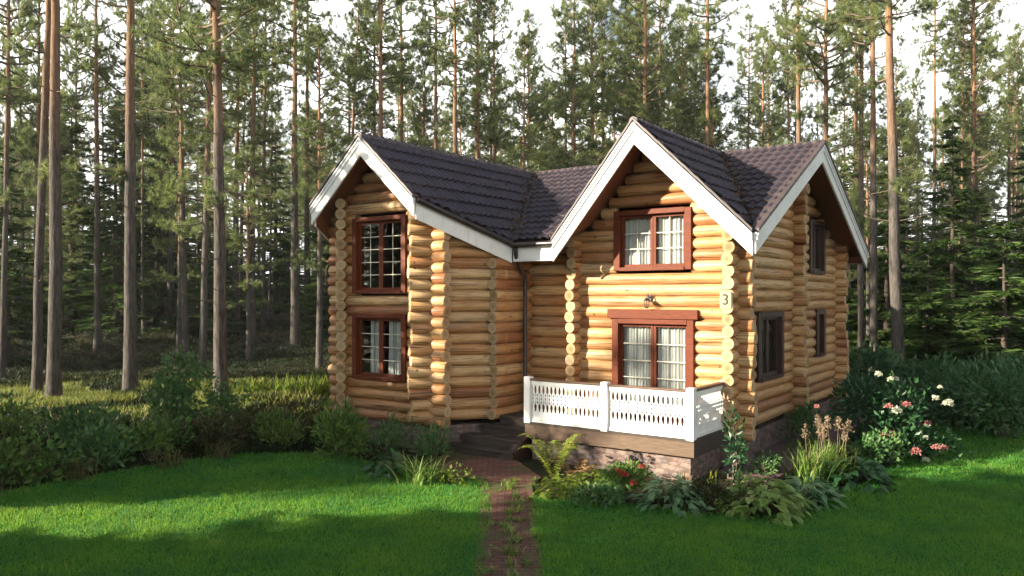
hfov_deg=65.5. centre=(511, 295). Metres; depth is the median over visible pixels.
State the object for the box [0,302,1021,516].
ground
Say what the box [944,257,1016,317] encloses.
spruce tree
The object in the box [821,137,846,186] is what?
pine tree
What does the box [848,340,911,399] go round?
rhododendron
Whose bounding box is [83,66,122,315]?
pine tree
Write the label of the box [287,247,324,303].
spruce tree
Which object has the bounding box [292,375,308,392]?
young saplings
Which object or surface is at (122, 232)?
pine tree
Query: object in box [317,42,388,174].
pine tree
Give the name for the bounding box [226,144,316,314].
spruce tree
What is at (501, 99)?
pine tree
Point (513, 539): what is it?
path weeds
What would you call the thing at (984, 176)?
pine tree
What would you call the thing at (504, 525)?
path weeds
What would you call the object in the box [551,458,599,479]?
fern
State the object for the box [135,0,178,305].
pine tree
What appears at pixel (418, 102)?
pine tree
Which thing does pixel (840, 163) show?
pine tree
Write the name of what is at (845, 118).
pine tree
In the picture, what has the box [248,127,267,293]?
pine tree
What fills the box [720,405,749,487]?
tall perennial
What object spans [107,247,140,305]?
spruce tree
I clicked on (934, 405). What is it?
rhododendron
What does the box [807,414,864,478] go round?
astilbe
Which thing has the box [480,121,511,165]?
pine tree
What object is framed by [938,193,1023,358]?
spruce tree
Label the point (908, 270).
spruce tree
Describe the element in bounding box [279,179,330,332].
spruce tree
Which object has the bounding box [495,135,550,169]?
pine tree
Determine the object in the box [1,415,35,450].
tall grass
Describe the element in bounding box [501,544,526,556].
path weeds
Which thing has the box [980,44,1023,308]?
pine tree
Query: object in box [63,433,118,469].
tall grass
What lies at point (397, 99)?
pine tree
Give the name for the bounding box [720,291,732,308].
house number sign
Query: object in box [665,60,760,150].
pine tree
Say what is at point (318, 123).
pine tree
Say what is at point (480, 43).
pine tree
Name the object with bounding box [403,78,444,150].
pine tree
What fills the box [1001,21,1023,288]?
pine tree
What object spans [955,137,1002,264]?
pine tree
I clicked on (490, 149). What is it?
pine tree
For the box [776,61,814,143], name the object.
pine tree
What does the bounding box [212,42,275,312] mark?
pine tree
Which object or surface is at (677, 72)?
pine tree
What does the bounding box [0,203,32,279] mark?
spruce tree
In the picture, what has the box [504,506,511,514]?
path weeds
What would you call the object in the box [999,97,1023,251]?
pine tree
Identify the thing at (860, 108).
pine tree
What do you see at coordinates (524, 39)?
pine tree
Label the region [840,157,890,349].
spruce tree
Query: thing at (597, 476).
lime leaf plant
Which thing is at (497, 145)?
pine tree
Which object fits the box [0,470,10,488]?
tall grass
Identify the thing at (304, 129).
pine tree
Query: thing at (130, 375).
pine tree
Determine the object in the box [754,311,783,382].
window
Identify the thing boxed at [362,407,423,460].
leafy perennial
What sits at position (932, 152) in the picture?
pine tree
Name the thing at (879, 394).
hydrangea
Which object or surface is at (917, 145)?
pine tree
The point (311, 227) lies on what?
pine tree
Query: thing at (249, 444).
ground cover
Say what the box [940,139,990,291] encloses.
pine tree
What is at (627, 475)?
geranium patch
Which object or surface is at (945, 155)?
pine tree
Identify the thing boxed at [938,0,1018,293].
pine tree
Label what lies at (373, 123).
pine tree
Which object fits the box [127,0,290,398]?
pine tree
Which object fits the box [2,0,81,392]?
pine tree
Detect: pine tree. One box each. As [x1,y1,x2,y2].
[0,0,43,377]
[0,0,48,348]
[0,0,101,355]
[0,65,34,270]
[0,120,30,268]
[0,136,15,254]
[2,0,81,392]
[10,144,82,307]
[13,124,103,329]
[14,104,35,246]
[16,0,102,397]
[23,84,81,267]
[49,0,111,323]
[60,0,126,350]
[63,0,179,391]
[63,175,101,290]
[70,102,87,228]
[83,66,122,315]
[84,0,177,340]
[84,108,153,327]
[100,91,138,271]
[100,197,156,274]
[108,138,164,322]
[119,0,160,335]
[121,36,145,176]
[124,0,226,362]
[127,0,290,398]
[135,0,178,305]
[135,0,213,329]
[135,4,196,179]
[139,151,177,277]
[139,151,203,317]
[140,108,177,274]
[145,108,211,352]
[157,0,254,371]
[184,103,212,307]
[188,131,233,265]
[196,107,227,251]
[197,1,276,320]
[208,0,292,342]
[210,143,295,359]
[211,114,232,198]
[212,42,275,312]
[223,137,233,240]
[228,163,245,263]
[230,151,269,298]
[239,1,292,326]
[245,119,270,287]
[246,0,343,347]
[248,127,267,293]
[259,103,291,226]
[261,2,287,318]
[266,134,291,231]
[266,155,291,278]
[272,141,314,302]
[278,24,357,369]
[280,132,317,273]
[282,0,341,325]
[284,157,303,291]
[286,173,322,276]
[289,101,326,274]
[297,105,317,248]
[298,109,334,250]
[298,159,311,272]
[299,107,323,297]
[302,169,326,270]
[314,106,347,156]
[316,0,386,163]
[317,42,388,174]
[336,0,409,139]
[342,0,426,136]
[367,0,432,140]
[376,70,415,142]
[393,101,433,142]
[396,51,416,142]
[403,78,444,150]
[405,127,423,144]
[406,7,443,148]
[409,0,458,149]
[411,0,489,153]
[430,100,452,149]
[433,99,471,157]
[439,78,487,159]
[443,0,510,158]
[459,56,520,162]
[463,0,523,161]
[463,18,492,158]
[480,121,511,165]
[487,96,518,165]
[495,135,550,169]
[498,32,548,169]
[503,8,556,170]
[514,111,555,171]
[518,94,553,170]
[525,72,610,171]
[534,78,569,169]
[539,80,570,168]
[541,0,584,164]
[547,158,568,169]
[549,129,567,156]
[550,0,598,155]
[553,0,638,167]
[576,38,618,164]
[576,79,589,160]
[579,0,634,154]
[584,113,606,163]
[590,5,669,145]
[594,140,615,163]
[595,91,625,163]
[596,0,700,138]
[609,0,666,103]
[616,1,665,123]
[635,0,685,125]
[641,32,675,127]
[647,2,716,140]
[662,48,676,126]
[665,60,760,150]
[669,0,751,150]
[669,32,688,132]
[672,49,700,140]
[676,24,717,148]
[679,97,703,141]
[692,87,746,150]
[696,97,727,148]
[727,12,768,146]
[728,26,794,146]
[728,125,758,149]
[747,51,786,147]
[759,0,832,142]
[760,0,808,141]
[764,100,794,144]
[775,0,869,234]
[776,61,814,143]
[806,54,832,141]
[813,4,895,317]
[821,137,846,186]
[822,0,939,384]
[823,0,911,370]
[823,45,867,187]
[832,149,848,188]
[835,105,882,246]
[838,120,907,334]
[840,1,878,368]
[854,91,927,326]
[869,56,932,241]
[876,123,936,285]
[882,122,928,237]
[898,154,931,264]
[904,65,930,285]
[909,0,957,281]
[911,197,949,283]
[915,156,999,284]
[919,104,959,231]
[924,0,1016,264]
[927,107,944,228]
[931,82,997,236]
[936,97,1011,217]
[937,30,1023,250]
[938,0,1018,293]
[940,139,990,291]
[944,0,985,284]
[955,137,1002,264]
[960,132,1006,218]
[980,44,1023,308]
[987,87,1023,252]
[996,31,1023,288]
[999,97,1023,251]
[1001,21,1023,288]
[1015,25,1023,211]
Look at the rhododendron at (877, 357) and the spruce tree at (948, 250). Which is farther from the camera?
the spruce tree at (948, 250)
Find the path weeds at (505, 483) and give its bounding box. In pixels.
[501,477,514,485]
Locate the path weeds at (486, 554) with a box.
[477,548,493,559]
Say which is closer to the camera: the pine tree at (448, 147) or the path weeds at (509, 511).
the path weeds at (509, 511)
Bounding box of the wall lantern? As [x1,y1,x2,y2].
[644,295,651,307]
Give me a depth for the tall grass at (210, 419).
17.96 m
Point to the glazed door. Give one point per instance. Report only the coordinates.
(651, 347)
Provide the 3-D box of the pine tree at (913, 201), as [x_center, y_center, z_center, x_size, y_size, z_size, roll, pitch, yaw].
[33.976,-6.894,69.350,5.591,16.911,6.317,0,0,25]
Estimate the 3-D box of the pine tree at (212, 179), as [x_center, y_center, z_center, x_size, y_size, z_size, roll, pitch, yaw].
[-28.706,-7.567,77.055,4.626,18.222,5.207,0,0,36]
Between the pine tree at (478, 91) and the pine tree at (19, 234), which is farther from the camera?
the pine tree at (19, 234)
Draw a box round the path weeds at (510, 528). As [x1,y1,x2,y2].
[500,522,519,534]
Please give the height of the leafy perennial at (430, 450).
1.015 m
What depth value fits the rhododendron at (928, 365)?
23.39 m
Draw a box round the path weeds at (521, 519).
[512,516,527,522]
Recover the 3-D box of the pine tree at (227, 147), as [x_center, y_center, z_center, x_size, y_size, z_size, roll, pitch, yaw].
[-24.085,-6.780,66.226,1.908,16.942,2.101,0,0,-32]
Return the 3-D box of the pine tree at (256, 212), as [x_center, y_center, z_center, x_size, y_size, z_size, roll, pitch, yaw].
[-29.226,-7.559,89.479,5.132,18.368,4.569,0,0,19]
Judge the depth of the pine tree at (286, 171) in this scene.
89.41 m
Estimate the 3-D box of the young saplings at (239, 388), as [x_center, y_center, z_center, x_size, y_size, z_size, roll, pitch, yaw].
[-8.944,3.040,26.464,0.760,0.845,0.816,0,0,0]
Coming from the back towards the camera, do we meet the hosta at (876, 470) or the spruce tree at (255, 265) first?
the spruce tree at (255, 265)
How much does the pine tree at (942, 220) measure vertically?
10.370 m
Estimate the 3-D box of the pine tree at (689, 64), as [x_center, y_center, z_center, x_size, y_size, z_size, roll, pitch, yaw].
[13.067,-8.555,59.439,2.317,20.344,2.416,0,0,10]
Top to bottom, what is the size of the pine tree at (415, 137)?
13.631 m
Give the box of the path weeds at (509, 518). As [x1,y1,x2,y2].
[500,515,516,520]
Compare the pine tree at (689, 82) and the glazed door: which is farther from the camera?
the pine tree at (689, 82)
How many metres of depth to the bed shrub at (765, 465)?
14.84 m
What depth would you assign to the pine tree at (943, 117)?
81.74 m
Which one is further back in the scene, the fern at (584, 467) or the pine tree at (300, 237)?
the pine tree at (300, 237)
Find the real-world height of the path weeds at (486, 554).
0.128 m
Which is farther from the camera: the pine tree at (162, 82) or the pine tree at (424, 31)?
the pine tree at (424, 31)
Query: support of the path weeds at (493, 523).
on the garden path
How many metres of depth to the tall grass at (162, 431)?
17.11 m
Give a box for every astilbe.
[777,418,855,488]
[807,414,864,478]
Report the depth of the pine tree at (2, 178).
95.01 m
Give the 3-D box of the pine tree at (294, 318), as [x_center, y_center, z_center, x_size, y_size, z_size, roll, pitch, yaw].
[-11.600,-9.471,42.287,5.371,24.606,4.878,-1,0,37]
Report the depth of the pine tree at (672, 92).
68.07 m
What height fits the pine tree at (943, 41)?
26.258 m
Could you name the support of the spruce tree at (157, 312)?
on the ground at (535, 466)
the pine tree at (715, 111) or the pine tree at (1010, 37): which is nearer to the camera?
the pine tree at (715, 111)
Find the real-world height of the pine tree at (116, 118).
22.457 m
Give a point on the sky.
(541, 9)
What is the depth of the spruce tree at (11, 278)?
47.32 m
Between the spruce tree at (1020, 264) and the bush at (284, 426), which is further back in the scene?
the spruce tree at (1020, 264)
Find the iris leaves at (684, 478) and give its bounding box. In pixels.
[674,468,697,496]
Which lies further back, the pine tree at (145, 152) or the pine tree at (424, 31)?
the pine tree at (145, 152)
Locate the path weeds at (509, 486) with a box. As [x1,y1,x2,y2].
[504,482,515,488]
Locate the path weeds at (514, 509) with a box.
[509,502,527,512]
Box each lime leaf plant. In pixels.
[532,472,591,501]
[568,469,621,498]
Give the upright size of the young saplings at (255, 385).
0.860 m
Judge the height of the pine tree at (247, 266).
10.577 m
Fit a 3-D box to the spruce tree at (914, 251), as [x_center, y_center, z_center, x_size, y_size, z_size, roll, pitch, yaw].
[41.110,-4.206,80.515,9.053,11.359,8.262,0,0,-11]
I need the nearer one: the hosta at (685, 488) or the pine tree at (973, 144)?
the hosta at (685, 488)
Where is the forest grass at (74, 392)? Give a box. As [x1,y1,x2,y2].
[0,367,331,420]
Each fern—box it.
[518,433,583,477]
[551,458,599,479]
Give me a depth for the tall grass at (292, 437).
17.57 m
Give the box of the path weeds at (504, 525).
[500,521,512,528]
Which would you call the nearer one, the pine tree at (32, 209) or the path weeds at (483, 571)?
the path weeds at (483, 571)
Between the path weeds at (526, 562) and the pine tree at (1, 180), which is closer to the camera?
the path weeds at (526, 562)
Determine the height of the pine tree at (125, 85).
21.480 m
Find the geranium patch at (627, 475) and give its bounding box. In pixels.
[598,458,654,499]
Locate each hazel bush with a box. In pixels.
[141,344,220,438]
[197,373,267,432]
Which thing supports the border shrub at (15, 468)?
on the ground at (535, 466)
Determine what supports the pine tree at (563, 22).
on the ground at (535, 466)
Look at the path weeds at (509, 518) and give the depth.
12.07 m
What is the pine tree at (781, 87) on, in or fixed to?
on the ground at (535, 466)
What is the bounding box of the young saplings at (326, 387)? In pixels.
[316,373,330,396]
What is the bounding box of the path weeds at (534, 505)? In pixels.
[526,502,542,509]
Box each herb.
[431,462,477,486]
[568,480,628,509]
[687,471,749,513]
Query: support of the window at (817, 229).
in the log house
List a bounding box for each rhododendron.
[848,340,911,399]
[873,350,968,409]
[917,362,1023,432]
[941,349,1023,438]
[953,349,1015,385]
[981,353,1023,421]
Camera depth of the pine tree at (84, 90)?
50.33 m
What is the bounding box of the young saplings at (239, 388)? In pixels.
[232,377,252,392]
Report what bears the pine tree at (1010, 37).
on the ground at (535, 466)
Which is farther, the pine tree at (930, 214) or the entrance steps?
the pine tree at (930, 214)
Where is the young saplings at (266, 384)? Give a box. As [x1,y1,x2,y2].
[257,376,272,391]
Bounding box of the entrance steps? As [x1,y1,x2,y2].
[446,410,564,460]
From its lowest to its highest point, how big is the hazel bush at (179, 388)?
2.395 m
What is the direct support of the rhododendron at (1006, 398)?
on the ground at (535, 466)
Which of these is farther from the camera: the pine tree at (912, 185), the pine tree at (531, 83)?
the pine tree at (912, 185)
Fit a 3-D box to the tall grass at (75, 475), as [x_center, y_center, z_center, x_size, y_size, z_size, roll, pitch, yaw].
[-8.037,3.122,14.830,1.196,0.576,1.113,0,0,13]
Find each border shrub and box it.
[0,388,52,463]
[0,428,93,485]
[31,399,134,446]
[44,417,136,472]
[110,415,203,463]
[172,414,248,454]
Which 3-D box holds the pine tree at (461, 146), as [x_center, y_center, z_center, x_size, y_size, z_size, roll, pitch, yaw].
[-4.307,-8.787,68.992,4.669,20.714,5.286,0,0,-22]
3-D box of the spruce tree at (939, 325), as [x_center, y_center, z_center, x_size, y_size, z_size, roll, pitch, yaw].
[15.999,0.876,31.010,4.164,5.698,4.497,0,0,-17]
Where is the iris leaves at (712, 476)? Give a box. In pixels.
[707,470,716,491]
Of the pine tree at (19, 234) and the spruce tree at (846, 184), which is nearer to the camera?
the spruce tree at (846, 184)
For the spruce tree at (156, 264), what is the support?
on the ground at (535, 466)
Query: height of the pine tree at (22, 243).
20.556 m
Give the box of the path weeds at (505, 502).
[494,499,514,503]
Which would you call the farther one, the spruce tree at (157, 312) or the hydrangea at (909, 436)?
the spruce tree at (157, 312)
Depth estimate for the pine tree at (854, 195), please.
39.87 m
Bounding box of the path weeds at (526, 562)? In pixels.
[514,553,536,566]
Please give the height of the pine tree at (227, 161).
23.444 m
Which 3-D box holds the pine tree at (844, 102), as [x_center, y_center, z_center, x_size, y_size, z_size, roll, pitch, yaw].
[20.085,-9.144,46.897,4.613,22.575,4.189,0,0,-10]
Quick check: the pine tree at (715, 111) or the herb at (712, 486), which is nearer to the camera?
the herb at (712, 486)
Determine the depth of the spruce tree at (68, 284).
62.11 m
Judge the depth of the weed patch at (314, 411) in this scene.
18.86 m
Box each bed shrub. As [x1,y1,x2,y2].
[744,448,781,476]
[775,399,825,448]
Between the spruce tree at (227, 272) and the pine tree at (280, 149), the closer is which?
the spruce tree at (227, 272)
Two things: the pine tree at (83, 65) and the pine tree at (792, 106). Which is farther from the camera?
the pine tree at (792, 106)
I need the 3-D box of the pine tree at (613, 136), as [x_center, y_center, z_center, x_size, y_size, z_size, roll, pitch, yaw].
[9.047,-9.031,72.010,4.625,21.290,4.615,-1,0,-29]
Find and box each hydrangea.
[813,369,953,461]
[846,426,910,467]
[880,420,971,461]
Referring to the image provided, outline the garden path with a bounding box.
[428,451,542,575]
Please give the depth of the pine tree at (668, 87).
49.99 m
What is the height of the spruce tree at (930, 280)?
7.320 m
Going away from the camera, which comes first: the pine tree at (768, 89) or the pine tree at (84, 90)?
the pine tree at (84, 90)
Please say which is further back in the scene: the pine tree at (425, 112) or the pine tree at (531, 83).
the pine tree at (531, 83)
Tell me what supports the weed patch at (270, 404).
on the ground at (535, 466)
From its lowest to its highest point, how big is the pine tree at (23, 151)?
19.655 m
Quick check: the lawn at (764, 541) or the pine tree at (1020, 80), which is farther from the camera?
the pine tree at (1020, 80)
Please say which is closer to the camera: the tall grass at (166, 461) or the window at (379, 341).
the tall grass at (166, 461)
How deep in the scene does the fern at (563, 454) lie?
14.81 m
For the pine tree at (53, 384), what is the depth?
25.08 m
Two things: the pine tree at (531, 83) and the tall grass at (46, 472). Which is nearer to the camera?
the tall grass at (46, 472)
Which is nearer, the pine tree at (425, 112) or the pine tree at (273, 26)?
the pine tree at (425, 112)
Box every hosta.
[359,448,414,478]
[627,473,714,519]
[703,469,818,527]
[766,474,848,511]
[818,456,896,497]
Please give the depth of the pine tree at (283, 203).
119.19 m
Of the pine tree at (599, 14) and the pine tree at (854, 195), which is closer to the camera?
the pine tree at (854, 195)
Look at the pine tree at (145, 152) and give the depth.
74.58 m
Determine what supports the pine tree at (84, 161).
on the ground at (535, 466)
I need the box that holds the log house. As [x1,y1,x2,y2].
[309,115,869,467]
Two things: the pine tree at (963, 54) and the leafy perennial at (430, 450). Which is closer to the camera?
the leafy perennial at (430, 450)
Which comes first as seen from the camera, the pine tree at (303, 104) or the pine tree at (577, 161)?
the pine tree at (577, 161)
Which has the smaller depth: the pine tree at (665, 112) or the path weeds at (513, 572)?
the path weeds at (513, 572)
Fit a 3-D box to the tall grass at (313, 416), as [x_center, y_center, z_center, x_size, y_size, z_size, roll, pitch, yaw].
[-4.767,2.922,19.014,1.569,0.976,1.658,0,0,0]
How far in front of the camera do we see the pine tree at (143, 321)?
45.28 m
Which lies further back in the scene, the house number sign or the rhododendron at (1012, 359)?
the rhododendron at (1012, 359)
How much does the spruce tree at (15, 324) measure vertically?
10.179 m
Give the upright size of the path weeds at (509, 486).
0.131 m
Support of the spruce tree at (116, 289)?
on the ground at (535, 466)
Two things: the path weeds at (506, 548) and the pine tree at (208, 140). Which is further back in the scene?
the pine tree at (208, 140)
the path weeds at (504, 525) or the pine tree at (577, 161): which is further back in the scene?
the pine tree at (577, 161)
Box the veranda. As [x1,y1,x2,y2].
[524,376,728,479]
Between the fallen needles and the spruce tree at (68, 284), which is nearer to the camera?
the fallen needles
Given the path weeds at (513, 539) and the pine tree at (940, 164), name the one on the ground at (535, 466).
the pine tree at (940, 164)
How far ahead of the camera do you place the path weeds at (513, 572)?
9.63 m
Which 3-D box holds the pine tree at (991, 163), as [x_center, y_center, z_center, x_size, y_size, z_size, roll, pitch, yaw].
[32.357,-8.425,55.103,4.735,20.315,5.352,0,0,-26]
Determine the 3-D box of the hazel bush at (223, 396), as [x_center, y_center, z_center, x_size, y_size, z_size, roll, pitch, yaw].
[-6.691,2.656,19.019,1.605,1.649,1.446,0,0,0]
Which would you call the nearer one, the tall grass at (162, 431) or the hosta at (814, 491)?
the hosta at (814, 491)
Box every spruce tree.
[0,146,76,368]
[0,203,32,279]
[0,248,45,322]
[10,97,123,328]
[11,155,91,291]
[20,245,46,297]
[26,233,109,314]
[62,100,168,333]
[64,210,139,314]
[105,115,212,324]
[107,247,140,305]
[139,208,195,308]
[139,256,192,311]
[153,256,258,332]
[186,183,244,309]
[186,195,212,269]
[187,194,259,316]
[210,232,259,305]
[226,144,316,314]
[243,244,271,298]
[255,208,310,303]
[256,272,287,313]
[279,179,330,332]
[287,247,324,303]
[299,251,331,333]
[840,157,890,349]
[842,177,902,296]
[846,157,942,357]
[879,118,1023,365]
[881,248,922,319]
[888,245,980,377]
[908,200,936,292]
[915,238,947,295]
[917,176,997,299]
[924,220,1023,371]
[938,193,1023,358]
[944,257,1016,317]
[981,210,1020,286]
[985,124,1023,348]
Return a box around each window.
[352,214,408,295]
[352,313,408,381]
[614,207,693,273]
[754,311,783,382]
[806,219,825,273]
[812,309,825,356]
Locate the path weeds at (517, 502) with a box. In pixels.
[514,496,524,506]
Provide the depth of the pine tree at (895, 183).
28.94 m
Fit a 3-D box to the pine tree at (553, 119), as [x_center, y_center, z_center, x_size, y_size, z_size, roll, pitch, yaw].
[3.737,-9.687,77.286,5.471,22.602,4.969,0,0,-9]
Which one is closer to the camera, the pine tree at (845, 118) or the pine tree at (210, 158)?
the pine tree at (845, 118)
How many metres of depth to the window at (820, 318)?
20.95 m
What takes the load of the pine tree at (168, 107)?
on the ground at (535, 466)
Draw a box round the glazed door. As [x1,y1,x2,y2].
[607,309,699,422]
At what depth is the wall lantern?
16.84 m
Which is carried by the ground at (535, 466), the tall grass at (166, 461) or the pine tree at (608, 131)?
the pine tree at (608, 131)
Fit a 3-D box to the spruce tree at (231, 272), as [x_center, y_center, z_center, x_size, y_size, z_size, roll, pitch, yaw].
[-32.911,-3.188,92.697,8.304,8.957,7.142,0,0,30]
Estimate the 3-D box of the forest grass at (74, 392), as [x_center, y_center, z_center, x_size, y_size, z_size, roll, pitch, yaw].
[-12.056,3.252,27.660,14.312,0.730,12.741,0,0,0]
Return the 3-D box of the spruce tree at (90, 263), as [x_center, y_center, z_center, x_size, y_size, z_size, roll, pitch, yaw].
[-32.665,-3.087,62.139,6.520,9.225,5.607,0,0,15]
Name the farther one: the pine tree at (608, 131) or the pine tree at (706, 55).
the pine tree at (608, 131)
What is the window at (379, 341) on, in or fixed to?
in the log house
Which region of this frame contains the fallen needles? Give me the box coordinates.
[456,128,805,236]
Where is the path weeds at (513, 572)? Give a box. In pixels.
[504,564,522,575]
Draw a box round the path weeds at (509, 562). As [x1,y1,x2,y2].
[496,554,521,567]
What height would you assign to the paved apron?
0.090 m
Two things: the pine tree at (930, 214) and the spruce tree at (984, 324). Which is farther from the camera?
the pine tree at (930, 214)
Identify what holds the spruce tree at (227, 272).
on the ground at (535, 466)
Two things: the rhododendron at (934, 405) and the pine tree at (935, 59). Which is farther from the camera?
the pine tree at (935, 59)
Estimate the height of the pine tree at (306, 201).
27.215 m
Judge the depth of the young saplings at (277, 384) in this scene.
26.36 m
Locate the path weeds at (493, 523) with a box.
[478,518,501,526]
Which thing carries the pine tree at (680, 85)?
on the ground at (535, 466)
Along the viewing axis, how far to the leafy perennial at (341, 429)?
16.53 m
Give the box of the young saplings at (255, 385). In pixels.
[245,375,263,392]
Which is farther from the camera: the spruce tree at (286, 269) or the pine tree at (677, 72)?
the spruce tree at (286, 269)
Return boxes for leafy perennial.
[306,395,377,460]
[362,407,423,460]
[408,415,456,460]
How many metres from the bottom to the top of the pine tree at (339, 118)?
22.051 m
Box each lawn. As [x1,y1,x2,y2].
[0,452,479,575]
[534,424,1023,575]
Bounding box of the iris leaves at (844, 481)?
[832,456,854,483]
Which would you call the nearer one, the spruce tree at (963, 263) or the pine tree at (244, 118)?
the spruce tree at (963, 263)
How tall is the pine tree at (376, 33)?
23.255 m
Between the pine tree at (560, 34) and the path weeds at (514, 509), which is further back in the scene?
the pine tree at (560, 34)
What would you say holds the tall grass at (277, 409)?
on the ground at (535, 466)
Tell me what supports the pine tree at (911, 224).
on the ground at (535, 466)
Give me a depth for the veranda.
15.39 m
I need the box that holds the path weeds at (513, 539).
[502,532,525,542]
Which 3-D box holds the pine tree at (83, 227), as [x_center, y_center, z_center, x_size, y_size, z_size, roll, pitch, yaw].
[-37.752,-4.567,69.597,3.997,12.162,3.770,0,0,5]
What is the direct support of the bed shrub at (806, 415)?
on the ground at (535, 466)
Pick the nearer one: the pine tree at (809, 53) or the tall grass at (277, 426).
the tall grass at (277, 426)
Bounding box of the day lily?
[380,451,457,486]
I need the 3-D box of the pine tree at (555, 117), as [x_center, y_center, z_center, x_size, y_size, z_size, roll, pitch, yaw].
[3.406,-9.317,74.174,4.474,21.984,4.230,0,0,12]
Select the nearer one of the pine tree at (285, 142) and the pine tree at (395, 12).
the pine tree at (395, 12)
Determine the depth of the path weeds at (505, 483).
14.32 m
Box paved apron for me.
[716,412,880,483]
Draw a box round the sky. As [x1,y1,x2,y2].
[0,0,1023,285]
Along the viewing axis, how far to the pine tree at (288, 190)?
87.71 m
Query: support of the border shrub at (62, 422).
on the ground at (535, 466)
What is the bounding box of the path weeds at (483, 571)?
[471,563,495,573]
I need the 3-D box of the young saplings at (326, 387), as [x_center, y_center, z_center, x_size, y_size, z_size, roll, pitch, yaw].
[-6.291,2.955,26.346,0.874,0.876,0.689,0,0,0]
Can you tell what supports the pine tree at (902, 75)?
on the ground at (535, 466)
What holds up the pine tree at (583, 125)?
on the ground at (535, 466)
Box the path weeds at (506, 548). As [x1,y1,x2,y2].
[495,542,519,554]
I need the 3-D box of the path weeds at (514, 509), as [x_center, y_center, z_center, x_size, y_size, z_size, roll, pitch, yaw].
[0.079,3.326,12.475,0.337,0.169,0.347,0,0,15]
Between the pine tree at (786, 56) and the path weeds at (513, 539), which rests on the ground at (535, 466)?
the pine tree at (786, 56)
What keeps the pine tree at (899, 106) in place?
on the ground at (535, 466)
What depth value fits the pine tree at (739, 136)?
86.13 m
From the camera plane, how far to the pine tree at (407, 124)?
70.77 m
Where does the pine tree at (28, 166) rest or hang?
on the ground at (535, 466)
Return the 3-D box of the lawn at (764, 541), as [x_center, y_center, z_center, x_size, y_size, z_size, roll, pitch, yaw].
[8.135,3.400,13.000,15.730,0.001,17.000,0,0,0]
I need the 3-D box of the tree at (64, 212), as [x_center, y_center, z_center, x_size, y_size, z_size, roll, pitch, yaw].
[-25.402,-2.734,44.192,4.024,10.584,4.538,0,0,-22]
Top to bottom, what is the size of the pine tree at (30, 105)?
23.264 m
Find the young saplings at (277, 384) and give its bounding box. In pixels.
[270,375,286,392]
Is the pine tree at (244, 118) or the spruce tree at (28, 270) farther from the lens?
the spruce tree at (28, 270)
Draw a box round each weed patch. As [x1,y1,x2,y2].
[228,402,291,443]
[236,388,304,427]
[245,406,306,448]
[284,393,331,436]
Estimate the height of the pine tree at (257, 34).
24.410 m
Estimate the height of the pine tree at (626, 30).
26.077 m
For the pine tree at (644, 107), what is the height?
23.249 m
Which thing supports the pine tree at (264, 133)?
on the ground at (535, 466)
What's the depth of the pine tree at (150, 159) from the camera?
67.56 m
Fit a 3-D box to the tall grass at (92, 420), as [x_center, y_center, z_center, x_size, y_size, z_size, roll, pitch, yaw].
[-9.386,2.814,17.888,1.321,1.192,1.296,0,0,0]
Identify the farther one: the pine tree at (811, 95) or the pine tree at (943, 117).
the pine tree at (943, 117)
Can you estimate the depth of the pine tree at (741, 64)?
65.13 m
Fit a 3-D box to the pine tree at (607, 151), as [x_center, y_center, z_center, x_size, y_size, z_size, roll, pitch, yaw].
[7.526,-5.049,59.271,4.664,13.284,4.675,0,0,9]
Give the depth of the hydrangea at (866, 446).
15.78 m
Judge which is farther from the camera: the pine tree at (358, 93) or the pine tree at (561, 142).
the pine tree at (561, 142)
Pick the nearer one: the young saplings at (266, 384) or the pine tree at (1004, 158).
the young saplings at (266, 384)
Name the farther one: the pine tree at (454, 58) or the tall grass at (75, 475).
the pine tree at (454, 58)
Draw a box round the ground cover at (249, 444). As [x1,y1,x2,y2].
[0,316,1023,455]
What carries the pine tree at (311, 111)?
on the ground at (535, 466)
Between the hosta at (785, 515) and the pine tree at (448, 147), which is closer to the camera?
the hosta at (785, 515)
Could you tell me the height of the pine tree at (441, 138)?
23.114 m
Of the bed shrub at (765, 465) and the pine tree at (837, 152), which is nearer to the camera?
the bed shrub at (765, 465)
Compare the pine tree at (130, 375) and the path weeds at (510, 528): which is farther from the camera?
the pine tree at (130, 375)
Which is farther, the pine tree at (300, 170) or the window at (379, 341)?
the pine tree at (300, 170)
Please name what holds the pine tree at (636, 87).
on the ground at (535, 466)
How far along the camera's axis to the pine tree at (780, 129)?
81.28 m
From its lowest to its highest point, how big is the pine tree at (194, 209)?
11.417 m
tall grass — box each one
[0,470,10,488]
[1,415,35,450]
[12,434,81,483]
[42,451,100,481]
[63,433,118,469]
[70,403,116,437]
[136,409,182,455]
[142,444,190,469]
[190,406,231,441]
[203,440,253,459]
[244,397,291,429]
[256,406,304,441]
[259,420,310,451]
[286,402,331,435]

